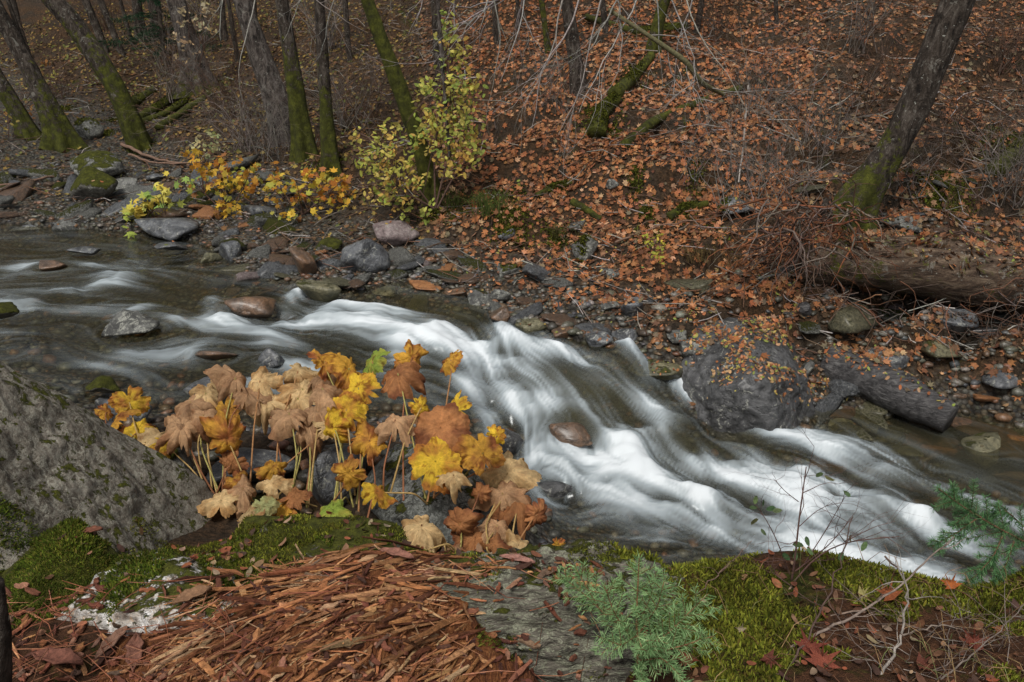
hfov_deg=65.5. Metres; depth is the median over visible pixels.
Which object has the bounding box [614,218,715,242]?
stick
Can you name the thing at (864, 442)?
stone
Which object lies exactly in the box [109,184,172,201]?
rock
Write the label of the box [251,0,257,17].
tree
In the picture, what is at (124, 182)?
rock
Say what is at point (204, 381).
rock
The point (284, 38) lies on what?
hanging branch
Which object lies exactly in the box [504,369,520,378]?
stone
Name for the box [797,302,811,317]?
rock
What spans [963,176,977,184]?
stone
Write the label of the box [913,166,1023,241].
bare bush
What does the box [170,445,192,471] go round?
rock
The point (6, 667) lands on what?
broken stub
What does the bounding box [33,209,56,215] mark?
stone
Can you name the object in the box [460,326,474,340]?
rock
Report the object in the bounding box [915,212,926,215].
stone
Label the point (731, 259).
grass tuft
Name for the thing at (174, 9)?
tree
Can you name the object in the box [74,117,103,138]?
rock
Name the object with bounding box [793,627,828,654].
fallen leaf
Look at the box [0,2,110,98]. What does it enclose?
bare bush
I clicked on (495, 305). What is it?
rock
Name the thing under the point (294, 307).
rock
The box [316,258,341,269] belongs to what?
rock
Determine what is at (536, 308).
rock
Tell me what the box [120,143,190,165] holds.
stick
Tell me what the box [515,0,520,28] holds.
tree
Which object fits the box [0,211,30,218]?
rock
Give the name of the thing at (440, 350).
stone
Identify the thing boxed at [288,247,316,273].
rock
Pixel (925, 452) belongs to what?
stone
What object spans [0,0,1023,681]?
ground
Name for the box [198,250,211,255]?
stone
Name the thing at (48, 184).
stone
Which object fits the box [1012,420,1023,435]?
stone
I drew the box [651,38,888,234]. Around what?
bare bush
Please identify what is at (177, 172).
rock
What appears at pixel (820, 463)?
stone
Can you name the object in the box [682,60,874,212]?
bare bush
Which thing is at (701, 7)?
tree
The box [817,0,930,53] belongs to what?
bare bush
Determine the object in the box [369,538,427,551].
rock
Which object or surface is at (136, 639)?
bark flake
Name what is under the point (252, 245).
stone
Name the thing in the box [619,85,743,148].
fallen branch
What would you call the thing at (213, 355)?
rock
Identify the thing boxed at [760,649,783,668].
fallen leaf
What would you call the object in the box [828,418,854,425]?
rock
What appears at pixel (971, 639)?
fallen leaf
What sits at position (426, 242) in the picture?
rock
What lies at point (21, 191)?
rock
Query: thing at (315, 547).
rock
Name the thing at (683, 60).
dead branch
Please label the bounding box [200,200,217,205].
rock
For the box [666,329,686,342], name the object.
rock
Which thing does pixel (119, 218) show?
stone
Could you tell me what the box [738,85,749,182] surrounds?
stick
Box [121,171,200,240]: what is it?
shrub
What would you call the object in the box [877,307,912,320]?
rock
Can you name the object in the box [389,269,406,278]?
rock
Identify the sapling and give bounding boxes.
[6,0,25,42]
[436,0,450,156]
[491,0,499,43]
[538,0,551,52]
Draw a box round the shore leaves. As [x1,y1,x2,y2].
[57,169,1023,446]
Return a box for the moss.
[33,22,1023,297]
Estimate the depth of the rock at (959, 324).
6.79 m
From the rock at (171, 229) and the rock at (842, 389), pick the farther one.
the rock at (171, 229)
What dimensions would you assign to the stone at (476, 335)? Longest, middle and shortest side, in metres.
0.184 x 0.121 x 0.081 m
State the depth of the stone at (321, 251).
7.98 m
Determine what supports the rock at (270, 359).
in the water
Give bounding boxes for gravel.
[0,160,1023,582]
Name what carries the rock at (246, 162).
on the ground at (156, 282)
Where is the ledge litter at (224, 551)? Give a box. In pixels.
[44,511,1023,681]
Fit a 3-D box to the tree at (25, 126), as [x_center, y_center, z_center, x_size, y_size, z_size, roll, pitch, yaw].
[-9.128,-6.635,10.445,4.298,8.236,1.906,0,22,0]
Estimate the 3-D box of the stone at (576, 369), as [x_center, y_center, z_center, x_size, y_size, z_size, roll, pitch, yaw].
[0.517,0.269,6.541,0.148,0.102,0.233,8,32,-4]
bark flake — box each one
[31,647,83,664]
[81,525,102,532]
[95,625,128,659]
[125,632,143,672]
[172,585,211,604]
[379,547,413,558]
[499,554,534,563]
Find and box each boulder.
[0,361,213,570]
[360,444,497,544]
[681,315,815,451]
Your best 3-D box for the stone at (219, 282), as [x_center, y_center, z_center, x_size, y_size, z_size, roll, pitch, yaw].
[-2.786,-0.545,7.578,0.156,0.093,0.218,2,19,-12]
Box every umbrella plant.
[94,385,164,446]
[149,362,336,527]
[306,339,506,517]
[401,450,565,553]
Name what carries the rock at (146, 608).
on the ground at (156, 282)
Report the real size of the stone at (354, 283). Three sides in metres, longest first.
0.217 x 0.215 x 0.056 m
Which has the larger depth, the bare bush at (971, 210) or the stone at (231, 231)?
the stone at (231, 231)
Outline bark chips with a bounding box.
[5,553,622,681]
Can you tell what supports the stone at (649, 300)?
on the ground at (156, 282)
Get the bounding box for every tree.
[0,0,90,152]
[0,69,41,140]
[10,0,31,54]
[41,0,152,154]
[81,0,110,53]
[97,0,125,55]
[119,0,134,45]
[131,0,146,37]
[147,0,166,37]
[166,0,217,98]
[219,0,228,41]
[226,0,239,62]
[233,0,290,147]
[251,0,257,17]
[275,0,318,163]
[314,0,342,178]
[342,0,352,62]
[361,0,443,202]
[431,0,441,78]
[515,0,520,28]
[560,0,587,97]
[599,0,609,33]
[645,0,669,52]
[693,0,704,34]
[774,0,778,23]
[819,0,975,231]
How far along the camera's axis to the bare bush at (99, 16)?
20.30 m
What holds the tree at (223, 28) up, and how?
on the ground at (156, 282)
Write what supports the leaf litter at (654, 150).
on the ground at (156, 282)
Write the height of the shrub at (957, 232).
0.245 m
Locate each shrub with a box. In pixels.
[0,23,78,136]
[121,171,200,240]
[173,0,228,63]
[178,148,286,219]
[189,132,231,159]
[261,167,355,221]
[344,0,488,224]
[495,180,519,206]
[642,233,665,264]
[719,415,931,585]
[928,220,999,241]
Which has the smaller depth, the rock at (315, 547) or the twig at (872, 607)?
the twig at (872, 607)
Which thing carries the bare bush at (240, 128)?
on the ground at (156, 282)
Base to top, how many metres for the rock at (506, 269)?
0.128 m
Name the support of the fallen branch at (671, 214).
on the ground at (156, 282)
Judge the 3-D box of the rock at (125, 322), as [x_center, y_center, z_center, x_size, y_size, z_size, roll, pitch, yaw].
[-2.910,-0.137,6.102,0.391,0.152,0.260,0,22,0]
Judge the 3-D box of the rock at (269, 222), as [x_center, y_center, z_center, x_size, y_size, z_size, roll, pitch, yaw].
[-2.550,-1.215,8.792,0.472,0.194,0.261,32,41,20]
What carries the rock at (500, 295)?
on the gravel
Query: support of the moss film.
on the ground at (156, 282)
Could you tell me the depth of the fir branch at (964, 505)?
2.53 m
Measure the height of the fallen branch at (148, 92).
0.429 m
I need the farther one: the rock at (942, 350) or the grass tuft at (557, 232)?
the grass tuft at (557, 232)
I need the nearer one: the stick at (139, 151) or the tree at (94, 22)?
the stick at (139, 151)
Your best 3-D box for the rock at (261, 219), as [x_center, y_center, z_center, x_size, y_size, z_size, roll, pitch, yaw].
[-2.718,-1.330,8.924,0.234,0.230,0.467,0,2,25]
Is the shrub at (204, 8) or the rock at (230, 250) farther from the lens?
the shrub at (204, 8)
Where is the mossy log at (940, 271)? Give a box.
[792,226,1023,313]
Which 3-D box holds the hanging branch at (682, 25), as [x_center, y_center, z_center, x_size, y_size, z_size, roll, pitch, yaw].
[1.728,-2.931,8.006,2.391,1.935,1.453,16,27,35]
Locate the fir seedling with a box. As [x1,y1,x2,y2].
[549,550,722,681]
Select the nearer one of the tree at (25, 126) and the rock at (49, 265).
the rock at (49, 265)
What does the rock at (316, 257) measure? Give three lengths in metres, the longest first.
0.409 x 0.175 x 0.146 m
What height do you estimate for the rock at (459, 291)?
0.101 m
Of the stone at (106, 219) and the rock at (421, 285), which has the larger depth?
the stone at (106, 219)
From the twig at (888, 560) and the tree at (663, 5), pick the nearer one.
the twig at (888, 560)
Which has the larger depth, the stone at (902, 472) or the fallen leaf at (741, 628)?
the stone at (902, 472)
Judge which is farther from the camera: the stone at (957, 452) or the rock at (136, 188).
the rock at (136, 188)
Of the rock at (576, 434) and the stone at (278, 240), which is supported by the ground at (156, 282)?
the stone at (278, 240)
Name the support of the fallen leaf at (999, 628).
on the moss carpet
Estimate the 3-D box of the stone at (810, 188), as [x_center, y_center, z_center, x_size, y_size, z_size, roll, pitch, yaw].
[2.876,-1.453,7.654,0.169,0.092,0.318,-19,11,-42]
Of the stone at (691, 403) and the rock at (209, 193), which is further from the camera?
the rock at (209, 193)
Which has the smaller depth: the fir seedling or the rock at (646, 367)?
the fir seedling
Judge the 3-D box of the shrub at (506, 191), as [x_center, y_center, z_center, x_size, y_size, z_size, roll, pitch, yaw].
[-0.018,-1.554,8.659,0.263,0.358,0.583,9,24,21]
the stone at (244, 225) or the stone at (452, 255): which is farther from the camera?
the stone at (244, 225)
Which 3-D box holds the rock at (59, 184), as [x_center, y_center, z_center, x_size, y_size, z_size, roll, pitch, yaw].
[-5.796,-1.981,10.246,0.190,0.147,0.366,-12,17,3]
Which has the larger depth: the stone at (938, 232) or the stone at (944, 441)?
the stone at (938, 232)
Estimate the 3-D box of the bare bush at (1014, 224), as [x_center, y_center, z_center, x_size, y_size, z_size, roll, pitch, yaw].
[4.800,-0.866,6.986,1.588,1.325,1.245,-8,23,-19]
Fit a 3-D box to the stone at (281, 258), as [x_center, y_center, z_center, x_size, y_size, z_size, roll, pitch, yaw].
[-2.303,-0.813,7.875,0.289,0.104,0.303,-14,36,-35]
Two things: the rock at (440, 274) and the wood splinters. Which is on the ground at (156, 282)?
the rock at (440, 274)
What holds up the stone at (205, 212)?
on the ground at (156, 282)
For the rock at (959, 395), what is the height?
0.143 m
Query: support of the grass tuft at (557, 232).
on the ground at (156, 282)
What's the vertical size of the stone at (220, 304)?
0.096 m
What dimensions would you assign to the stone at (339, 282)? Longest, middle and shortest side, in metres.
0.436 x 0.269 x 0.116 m
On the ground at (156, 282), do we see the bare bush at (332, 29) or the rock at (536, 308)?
the bare bush at (332, 29)
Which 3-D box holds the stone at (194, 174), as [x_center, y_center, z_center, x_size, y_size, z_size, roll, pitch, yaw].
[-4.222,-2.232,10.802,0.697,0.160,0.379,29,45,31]
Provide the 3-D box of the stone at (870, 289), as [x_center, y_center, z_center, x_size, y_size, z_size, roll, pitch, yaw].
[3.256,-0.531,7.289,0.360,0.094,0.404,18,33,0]
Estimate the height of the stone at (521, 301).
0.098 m
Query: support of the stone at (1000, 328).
on the ground at (156, 282)
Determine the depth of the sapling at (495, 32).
12.29 m
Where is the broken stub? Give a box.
[0,577,12,681]
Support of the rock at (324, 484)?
on the ground at (156, 282)
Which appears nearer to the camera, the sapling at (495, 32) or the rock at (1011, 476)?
the rock at (1011, 476)
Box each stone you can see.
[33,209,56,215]
[41,235,54,237]
[43,181,53,186]
[96,244,117,249]
[100,217,111,221]
[114,215,125,222]
[164,247,198,256]
[171,191,195,201]
[187,204,208,209]
[189,167,206,185]
[192,206,214,219]
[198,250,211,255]
[210,278,225,287]
[211,246,219,252]
[214,298,231,310]
[217,228,239,235]
[232,272,259,284]
[238,222,248,227]
[247,214,254,226]
[247,242,259,248]
[259,286,283,294]
[261,235,289,249]
[268,253,291,264]
[274,272,289,277]
[279,313,297,323]
[285,259,294,264]
[315,250,328,254]
[322,277,350,287]
[342,279,364,288]
[343,274,354,277]
[423,260,429,265]
[437,347,446,354]
[438,263,454,270]
[441,278,456,283]
[442,250,461,260]
[457,257,487,271]
[457,273,477,283]
[472,332,481,339]
[478,274,488,282]
[478,306,491,312]
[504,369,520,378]
[516,297,533,305]
[542,277,573,288]
[556,300,563,311]
[566,363,581,371]
[590,295,600,299]
[646,297,653,302]
[687,400,695,405]
[776,266,794,271]
[793,184,826,193]
[798,321,820,333]
[807,453,846,473]
[815,392,843,423]
[825,422,874,445]
[829,405,855,419]
[835,424,870,443]
[849,443,865,450]
[852,407,888,433]
[858,286,879,291]
[859,447,891,456]
[859,473,898,503]
[860,458,922,509]
[862,401,887,415]
[866,425,905,448]
[873,472,929,493]
[873,486,909,493]
[884,455,928,470]
[888,303,904,309]
[902,421,934,445]
[913,442,928,455]
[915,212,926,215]
[920,434,959,462]
[920,444,969,458]
[923,223,931,228]
[930,227,951,236]
[933,180,947,187]
[939,459,979,476]
[951,417,1023,461]
[956,212,968,218]
[958,422,1014,446]
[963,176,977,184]
[973,394,1000,401]
[978,464,1023,484]
[993,312,1011,330]
[996,316,1018,321]
[999,326,1020,330]
[1007,464,1023,481]
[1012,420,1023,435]
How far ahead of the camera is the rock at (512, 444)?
4.91 m
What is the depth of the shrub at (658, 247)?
7.54 m
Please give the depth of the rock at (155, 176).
10.66 m
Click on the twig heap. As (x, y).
(927, 635)
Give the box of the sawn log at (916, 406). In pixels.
[819,343,958,431]
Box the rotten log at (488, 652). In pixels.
[98,550,539,681]
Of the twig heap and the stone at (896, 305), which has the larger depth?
the stone at (896, 305)
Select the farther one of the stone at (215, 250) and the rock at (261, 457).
the stone at (215, 250)
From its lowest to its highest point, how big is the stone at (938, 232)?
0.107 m
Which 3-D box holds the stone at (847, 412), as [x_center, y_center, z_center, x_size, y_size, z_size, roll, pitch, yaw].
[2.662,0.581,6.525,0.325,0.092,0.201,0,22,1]
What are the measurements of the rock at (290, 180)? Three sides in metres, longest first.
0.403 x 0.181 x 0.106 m
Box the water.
[0,248,1023,582]
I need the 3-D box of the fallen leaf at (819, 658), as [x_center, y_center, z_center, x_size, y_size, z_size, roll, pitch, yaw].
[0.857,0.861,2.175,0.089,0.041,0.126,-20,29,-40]
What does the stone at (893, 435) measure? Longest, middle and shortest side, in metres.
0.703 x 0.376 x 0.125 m
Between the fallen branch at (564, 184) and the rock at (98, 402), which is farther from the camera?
the fallen branch at (564, 184)
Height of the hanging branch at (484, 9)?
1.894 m
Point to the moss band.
(46, 541)
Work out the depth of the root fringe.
6.66 m
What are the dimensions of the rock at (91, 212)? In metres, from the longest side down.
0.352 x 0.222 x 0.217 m
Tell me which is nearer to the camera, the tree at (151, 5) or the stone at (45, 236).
the stone at (45, 236)
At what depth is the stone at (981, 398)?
6.50 m
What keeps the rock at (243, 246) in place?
on the ground at (156, 282)
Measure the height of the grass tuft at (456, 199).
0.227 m
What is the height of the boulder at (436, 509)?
0.479 m
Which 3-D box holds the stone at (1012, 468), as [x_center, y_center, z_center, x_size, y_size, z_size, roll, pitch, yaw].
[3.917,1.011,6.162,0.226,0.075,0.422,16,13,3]
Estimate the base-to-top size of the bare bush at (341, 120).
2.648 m
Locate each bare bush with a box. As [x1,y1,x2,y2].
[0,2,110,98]
[55,0,166,31]
[87,0,316,127]
[99,0,249,102]
[105,0,233,40]
[117,39,318,160]
[182,66,317,161]
[242,0,415,147]
[265,0,398,51]
[267,2,458,123]
[355,0,542,62]
[499,12,616,129]
[620,0,760,41]
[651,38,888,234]
[660,75,786,199]
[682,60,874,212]
[687,0,879,116]
[723,1,934,161]
[790,0,1015,139]
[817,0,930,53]
[834,84,987,196]
[847,0,1023,77]
[854,0,1023,160]
[884,46,1023,210]
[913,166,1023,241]
[962,196,1023,251]
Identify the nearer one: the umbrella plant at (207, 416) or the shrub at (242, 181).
the umbrella plant at (207, 416)
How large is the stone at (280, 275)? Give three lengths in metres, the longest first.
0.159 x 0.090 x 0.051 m
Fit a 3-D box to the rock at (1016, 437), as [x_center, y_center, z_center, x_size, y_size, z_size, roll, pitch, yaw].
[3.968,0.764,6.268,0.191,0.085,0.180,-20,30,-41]
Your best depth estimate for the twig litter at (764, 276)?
8.87 m
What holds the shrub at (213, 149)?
on the ground at (156, 282)
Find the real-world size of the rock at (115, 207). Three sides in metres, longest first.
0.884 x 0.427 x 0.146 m
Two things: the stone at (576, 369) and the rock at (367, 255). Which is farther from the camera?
the rock at (367, 255)
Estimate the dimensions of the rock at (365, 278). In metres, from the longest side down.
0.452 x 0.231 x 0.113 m
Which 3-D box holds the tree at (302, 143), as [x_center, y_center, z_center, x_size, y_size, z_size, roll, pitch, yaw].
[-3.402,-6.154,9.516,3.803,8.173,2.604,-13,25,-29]
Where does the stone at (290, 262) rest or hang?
on the ground at (156, 282)
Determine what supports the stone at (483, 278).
on the ground at (156, 282)
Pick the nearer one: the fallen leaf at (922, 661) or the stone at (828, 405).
the fallen leaf at (922, 661)
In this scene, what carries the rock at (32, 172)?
on the ground at (156, 282)
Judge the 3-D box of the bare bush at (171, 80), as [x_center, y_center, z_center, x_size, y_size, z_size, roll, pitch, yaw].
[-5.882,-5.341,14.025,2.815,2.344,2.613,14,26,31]
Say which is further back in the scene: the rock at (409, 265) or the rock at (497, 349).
the rock at (409, 265)
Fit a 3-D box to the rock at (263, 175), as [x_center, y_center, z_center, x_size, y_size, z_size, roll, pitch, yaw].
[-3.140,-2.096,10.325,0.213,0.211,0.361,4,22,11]
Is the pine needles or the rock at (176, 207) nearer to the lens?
the pine needles
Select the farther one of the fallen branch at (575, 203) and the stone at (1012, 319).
the fallen branch at (575, 203)
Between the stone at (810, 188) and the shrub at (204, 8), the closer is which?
the stone at (810, 188)
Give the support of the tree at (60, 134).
on the ground at (156, 282)
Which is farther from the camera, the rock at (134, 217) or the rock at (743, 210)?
the rock at (134, 217)
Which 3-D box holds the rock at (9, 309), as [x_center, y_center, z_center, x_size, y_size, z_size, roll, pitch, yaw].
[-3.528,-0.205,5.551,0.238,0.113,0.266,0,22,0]
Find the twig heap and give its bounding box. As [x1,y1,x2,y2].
[775,516,1023,681]
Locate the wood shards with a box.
[140,536,495,681]
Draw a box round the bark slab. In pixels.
[819,194,832,226]
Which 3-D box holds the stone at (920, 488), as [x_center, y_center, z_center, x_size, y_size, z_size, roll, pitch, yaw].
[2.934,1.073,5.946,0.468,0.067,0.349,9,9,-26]
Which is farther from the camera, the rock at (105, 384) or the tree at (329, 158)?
the tree at (329, 158)
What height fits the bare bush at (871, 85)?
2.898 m
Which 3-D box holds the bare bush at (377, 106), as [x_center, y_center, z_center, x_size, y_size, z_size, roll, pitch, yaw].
[-2.114,-4.181,11.619,2.434,1.985,2.736,18,28,38]
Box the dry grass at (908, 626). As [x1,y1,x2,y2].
[653,530,1023,681]
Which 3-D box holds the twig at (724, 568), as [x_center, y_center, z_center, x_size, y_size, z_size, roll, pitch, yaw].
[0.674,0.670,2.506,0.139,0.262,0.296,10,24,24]
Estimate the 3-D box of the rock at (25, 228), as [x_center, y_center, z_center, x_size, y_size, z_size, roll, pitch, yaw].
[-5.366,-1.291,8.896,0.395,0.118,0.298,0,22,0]
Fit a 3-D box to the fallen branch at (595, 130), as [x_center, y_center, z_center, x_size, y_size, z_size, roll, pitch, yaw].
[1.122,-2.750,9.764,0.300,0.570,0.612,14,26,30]
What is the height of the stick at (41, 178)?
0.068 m
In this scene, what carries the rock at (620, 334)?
on the ground at (156, 282)
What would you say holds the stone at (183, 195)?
on the ground at (156, 282)
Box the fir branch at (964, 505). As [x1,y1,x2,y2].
[926,477,1023,587]
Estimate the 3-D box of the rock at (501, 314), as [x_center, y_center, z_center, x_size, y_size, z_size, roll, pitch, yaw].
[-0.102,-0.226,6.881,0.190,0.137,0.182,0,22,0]
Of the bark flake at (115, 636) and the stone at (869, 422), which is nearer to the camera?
the bark flake at (115, 636)
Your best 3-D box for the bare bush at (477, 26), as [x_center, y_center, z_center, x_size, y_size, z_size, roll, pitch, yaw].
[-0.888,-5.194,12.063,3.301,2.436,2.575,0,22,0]
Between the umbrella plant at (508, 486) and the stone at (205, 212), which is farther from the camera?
the stone at (205, 212)
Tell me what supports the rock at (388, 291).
on the ground at (156, 282)
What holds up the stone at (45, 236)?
on the ground at (156, 282)
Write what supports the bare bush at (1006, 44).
on the ground at (156, 282)
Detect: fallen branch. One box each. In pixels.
[132,86,156,106]
[139,91,174,117]
[142,100,187,123]
[154,90,214,130]
[535,180,572,197]
[569,198,601,220]
[584,13,687,34]
[587,92,622,137]
[607,51,655,96]
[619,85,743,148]
[666,200,708,220]
[984,140,1023,177]
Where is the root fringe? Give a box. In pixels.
[790,207,1023,389]
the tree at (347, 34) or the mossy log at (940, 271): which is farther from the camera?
the tree at (347, 34)
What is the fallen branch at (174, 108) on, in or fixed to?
on the ground at (156, 282)
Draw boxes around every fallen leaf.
[670,650,704,669]
[735,624,757,643]
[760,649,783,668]
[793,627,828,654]
[804,640,841,681]
[858,585,872,602]
[874,579,911,610]
[916,652,937,674]
[939,572,972,599]
[960,624,1003,661]
[991,624,1017,637]
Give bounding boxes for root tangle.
[686,162,919,319]
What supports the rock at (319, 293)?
on the ground at (156, 282)
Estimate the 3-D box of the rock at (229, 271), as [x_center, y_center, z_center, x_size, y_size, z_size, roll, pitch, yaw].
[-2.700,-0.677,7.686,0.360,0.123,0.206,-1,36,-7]
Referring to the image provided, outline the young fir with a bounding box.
[99,0,224,58]
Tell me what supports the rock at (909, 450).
on the stone at (896, 459)
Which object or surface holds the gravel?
on the ground at (156, 282)
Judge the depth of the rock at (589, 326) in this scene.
6.82 m
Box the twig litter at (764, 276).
[0,0,1023,360]
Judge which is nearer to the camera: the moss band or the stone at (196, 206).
the moss band
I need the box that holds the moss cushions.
[476,538,740,681]
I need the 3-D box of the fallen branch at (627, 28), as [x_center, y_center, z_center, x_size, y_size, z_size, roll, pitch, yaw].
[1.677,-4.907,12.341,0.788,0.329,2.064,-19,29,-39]
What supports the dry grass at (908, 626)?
on the ground at (156, 282)
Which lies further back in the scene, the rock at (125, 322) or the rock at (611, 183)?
the rock at (611, 183)
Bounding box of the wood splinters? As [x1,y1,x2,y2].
[134,544,515,681]
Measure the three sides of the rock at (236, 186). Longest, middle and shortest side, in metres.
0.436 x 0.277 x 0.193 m
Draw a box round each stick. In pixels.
[0,172,73,185]
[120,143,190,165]
[127,153,203,164]
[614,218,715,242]
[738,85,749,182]
[926,319,987,337]
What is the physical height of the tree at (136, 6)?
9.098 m
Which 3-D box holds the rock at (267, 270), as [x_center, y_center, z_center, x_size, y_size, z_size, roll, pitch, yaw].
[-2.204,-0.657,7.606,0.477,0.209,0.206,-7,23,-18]
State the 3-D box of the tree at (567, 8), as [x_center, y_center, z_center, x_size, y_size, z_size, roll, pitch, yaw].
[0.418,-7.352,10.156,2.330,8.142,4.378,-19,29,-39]
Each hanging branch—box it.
[181,0,361,139]
[341,0,546,143]
[363,0,486,63]
[425,0,640,190]
[583,0,782,149]
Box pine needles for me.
[6,555,600,681]
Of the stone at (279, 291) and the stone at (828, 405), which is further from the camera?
the stone at (279, 291)
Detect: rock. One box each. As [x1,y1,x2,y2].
[0,172,15,182]
[0,179,35,203]
[0,182,20,190]
[0,195,14,208]
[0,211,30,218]
[0,302,19,318]
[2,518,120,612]
[8,169,29,176]
[9,224,40,232]
[21,168,62,181]
[39,260,67,270]
[51,218,77,235]
[52,182,65,188]
[54,549,236,636]
[55,200,93,218]
[63,174,77,193]
[67,246,100,254]
[69,150,124,175]
[69,166,117,201]
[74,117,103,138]
[76,207,101,217]
[85,376,120,392]
[95,399,151,422]
[101,190,161,215]
[101,309,159,336]
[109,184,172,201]
[115,177,137,190]
[122,211,151,220]
[134,218,197,240]
[144,173,165,179]
[146,201,187,210]
[150,208,189,217]
[151,181,182,187]
[154,242,188,250]
[168,168,181,177]
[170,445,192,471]
[182,376,210,395]
[184,185,236,202]
[194,351,237,359]
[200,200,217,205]
[201,252,222,263]
[206,175,235,182]
[206,447,299,485]
[211,194,237,199]
[212,237,225,245]
[212,263,249,277]
[217,154,259,174]
[218,180,245,192]
[218,238,246,250]
[218,240,241,263]
[221,515,406,563]
[224,296,275,317]
[229,202,247,213]
[244,205,276,214]
[247,244,270,257]
[254,212,277,228]
[255,287,280,296]
[256,261,298,283]
[258,348,285,370]
[260,171,279,181]
[262,217,296,233]
[267,195,283,204]
[276,218,299,226]
[276,303,303,316]
[277,247,306,252]
[283,179,304,185]
[283,283,297,296]
[285,200,305,211]
[286,186,295,194]
[288,240,315,254]
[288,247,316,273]
[295,279,340,308]
[310,445,367,505]
[312,255,319,261]
[315,237,342,250]
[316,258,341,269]
[340,238,390,272]
[351,272,371,282]
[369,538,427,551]
[372,220,419,245]
[372,286,396,296]
[388,247,414,265]
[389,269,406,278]
[397,258,424,270]
[402,291,428,320]
[409,280,442,290]
[413,238,448,254]
[417,265,440,272]
[422,538,684,681]
[423,268,460,280]
[442,287,465,296]
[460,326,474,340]
[467,289,490,311]
[487,334,504,358]
[488,300,501,310]
[489,289,510,300]
[489,306,510,322]
[496,426,522,454]
[497,263,522,277]
[498,228,514,240]
[508,301,542,325]
[514,317,546,334]
[522,262,550,280]
[530,480,573,502]
[541,313,576,325]
[548,422,592,446]
[551,326,576,339]
[567,220,585,230]
[571,236,597,261]
[574,323,611,334]
[586,331,612,349]
[600,267,619,278]
[600,301,620,309]
[605,179,618,188]
[611,328,637,344]
[621,297,643,316]
[628,356,682,380]
[647,432,692,464]
[650,337,662,343]
[663,278,713,293]
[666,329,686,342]
[679,340,701,356]
[720,196,753,214]
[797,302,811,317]
[802,360,814,375]
[828,303,878,332]
[828,379,859,397]
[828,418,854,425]
[862,347,909,368]
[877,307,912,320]
[881,212,921,233]
[887,445,923,456]
[920,339,961,357]
[936,308,978,332]
[953,393,966,398]
[960,431,1000,469]
[973,301,995,305]
[973,327,995,337]
[981,369,1018,388]
[992,471,1023,480]
[1007,434,1023,440]
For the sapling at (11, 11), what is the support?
on the ground at (156, 282)
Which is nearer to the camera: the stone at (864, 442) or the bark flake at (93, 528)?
the bark flake at (93, 528)
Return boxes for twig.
[697,534,752,594]
[766,516,865,666]
[790,533,971,647]
[831,590,881,615]
[837,543,946,674]
[884,555,904,574]
[902,579,995,635]
[940,591,1023,679]
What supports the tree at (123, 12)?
on the ground at (156, 282)
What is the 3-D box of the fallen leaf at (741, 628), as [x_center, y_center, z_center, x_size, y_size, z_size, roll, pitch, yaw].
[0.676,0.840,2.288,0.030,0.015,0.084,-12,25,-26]
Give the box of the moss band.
[0,492,333,629]
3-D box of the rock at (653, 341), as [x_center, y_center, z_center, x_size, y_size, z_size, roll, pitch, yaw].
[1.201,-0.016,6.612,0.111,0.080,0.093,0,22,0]
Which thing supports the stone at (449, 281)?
on the ground at (156, 282)
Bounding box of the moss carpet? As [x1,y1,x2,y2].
[610,539,1023,681]
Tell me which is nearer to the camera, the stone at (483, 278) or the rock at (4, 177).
the stone at (483, 278)
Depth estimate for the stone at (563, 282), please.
7.37 m
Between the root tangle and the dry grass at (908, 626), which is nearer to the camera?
the dry grass at (908, 626)
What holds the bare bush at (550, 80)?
on the ground at (156, 282)
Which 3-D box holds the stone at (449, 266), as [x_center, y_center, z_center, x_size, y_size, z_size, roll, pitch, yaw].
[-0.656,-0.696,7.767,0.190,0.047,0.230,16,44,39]
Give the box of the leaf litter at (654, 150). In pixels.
[0,0,1023,406]
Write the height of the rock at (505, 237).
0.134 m
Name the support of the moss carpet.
on the ground at (156, 282)
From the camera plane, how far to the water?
5.71 m
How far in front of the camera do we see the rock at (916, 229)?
7.36 m
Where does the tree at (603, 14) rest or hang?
on the ground at (156, 282)
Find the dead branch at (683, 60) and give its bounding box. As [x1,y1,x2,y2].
[608,8,797,132]
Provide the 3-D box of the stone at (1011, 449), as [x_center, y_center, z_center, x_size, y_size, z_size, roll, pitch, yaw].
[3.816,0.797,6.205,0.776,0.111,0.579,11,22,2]
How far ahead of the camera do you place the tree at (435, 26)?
12.02 m
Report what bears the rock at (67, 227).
on the ground at (156, 282)
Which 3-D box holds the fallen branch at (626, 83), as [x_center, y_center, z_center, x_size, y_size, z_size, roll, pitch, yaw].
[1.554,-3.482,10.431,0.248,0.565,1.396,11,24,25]
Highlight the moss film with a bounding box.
[36,513,478,582]
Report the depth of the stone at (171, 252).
8.29 m
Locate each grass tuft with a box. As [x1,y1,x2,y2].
[432,186,479,210]
[450,187,521,218]
[531,221,584,238]
[676,241,719,264]
[718,251,744,267]
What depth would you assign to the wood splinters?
2.19 m
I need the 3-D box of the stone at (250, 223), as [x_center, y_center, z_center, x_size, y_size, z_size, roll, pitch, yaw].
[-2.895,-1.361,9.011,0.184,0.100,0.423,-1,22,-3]
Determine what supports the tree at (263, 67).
on the ground at (156, 282)
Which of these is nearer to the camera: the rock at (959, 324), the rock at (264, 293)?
the rock at (959, 324)
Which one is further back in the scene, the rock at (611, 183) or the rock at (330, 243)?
the rock at (611, 183)
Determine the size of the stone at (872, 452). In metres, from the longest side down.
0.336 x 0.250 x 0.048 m
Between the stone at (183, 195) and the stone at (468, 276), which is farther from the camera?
the stone at (183, 195)
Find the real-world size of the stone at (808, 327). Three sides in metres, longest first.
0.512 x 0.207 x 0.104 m
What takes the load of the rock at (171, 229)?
in the water
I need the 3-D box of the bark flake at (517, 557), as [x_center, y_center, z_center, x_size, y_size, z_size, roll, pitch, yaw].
[0.015,0.659,2.407,0.119,0.024,0.034,6,23,15]

